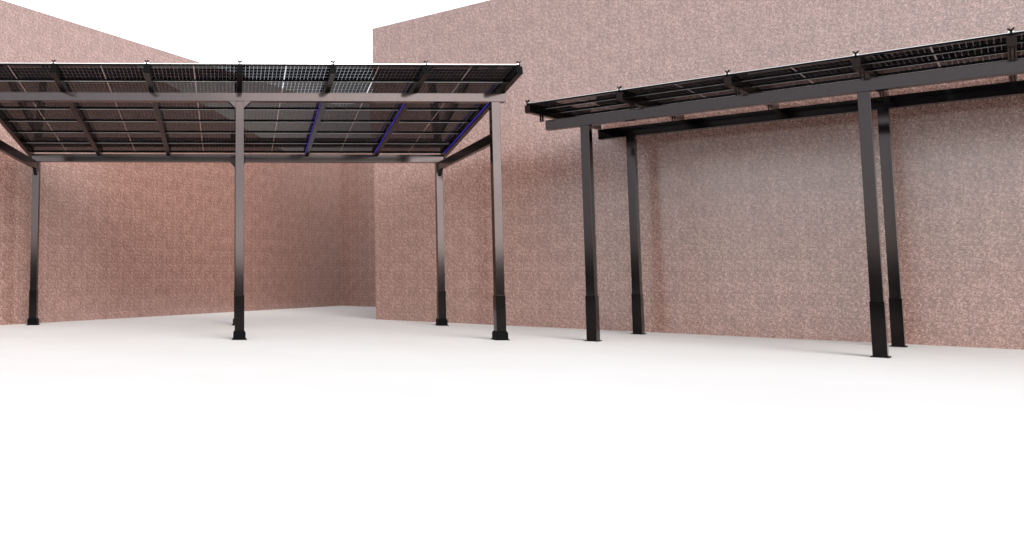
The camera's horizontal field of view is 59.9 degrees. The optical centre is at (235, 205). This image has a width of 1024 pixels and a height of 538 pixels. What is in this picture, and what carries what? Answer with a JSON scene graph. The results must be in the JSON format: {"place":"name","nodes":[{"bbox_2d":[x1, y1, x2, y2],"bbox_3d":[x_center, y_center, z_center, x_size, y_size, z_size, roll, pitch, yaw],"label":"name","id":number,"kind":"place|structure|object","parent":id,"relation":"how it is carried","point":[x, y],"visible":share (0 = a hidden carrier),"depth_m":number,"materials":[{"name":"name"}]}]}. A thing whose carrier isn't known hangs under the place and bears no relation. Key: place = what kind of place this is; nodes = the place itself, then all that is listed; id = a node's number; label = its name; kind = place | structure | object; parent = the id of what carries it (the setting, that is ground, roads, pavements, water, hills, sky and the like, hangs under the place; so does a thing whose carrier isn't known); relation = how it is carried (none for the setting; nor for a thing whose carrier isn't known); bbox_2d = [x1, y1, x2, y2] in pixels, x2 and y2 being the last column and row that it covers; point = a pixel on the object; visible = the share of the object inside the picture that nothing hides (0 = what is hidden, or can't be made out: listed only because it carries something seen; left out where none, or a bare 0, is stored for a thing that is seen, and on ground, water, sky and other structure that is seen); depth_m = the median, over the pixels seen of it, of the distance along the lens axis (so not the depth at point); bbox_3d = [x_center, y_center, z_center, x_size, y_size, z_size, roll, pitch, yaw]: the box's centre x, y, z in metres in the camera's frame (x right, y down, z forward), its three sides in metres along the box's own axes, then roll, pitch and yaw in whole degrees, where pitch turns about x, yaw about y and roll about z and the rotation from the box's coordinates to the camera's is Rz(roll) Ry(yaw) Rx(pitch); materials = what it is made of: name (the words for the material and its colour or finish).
{"place":"outdoors","nodes":[
{"label":"outdoors","id":0,"kind":"place"},
{"bbox_2d":[0,0,375,324],"bbox_3d":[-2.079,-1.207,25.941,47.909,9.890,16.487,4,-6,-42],"label":"rendered building","id":1,"kind":"structure","parent":0,"point":[124,240],"depth_m":30.06,"materials":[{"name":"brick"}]},
{"bbox_2d":[3,0,487,105],"label":"sky","id":2,"kind":"structure","parent":0,"point":[202,31],"materials":[{"name":"white"}]},
{"bbox_2d":[0,306,1023,537],"bbox_3d":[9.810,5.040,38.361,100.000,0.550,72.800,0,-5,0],"label":"pavement","id":3,"kind":"structure","parent":0,"point":[340,422],"depth_m":7.94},
{"bbox_2d":[0,60,522,339],"bbox_3d":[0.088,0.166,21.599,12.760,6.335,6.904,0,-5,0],"label":"solar carport","id":4,"kind":"object","parent":3,"relation":"on","point":[235,103],"visible":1,"depth_m":21.25,"materials":[{"name":"paint"}]},
{"bbox_2d":[525,27,1023,357],"bbox_3d":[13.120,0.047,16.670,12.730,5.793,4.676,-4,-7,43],"label":"solar carport","id":5,"kind":"object","parent":3,"relation":"on","point":[864,74],"visible":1,"depth_m":17.57,"materials":[{"name":"paint"}]},
{"bbox_2d":[372,0,1023,349],"bbox_3d":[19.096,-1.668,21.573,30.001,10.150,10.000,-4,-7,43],"label":"rendered building","id":6,"kind":"structure","parent":0,"point":[755,230],"depth_m":21.05,"materials":[{"name":"brick"}]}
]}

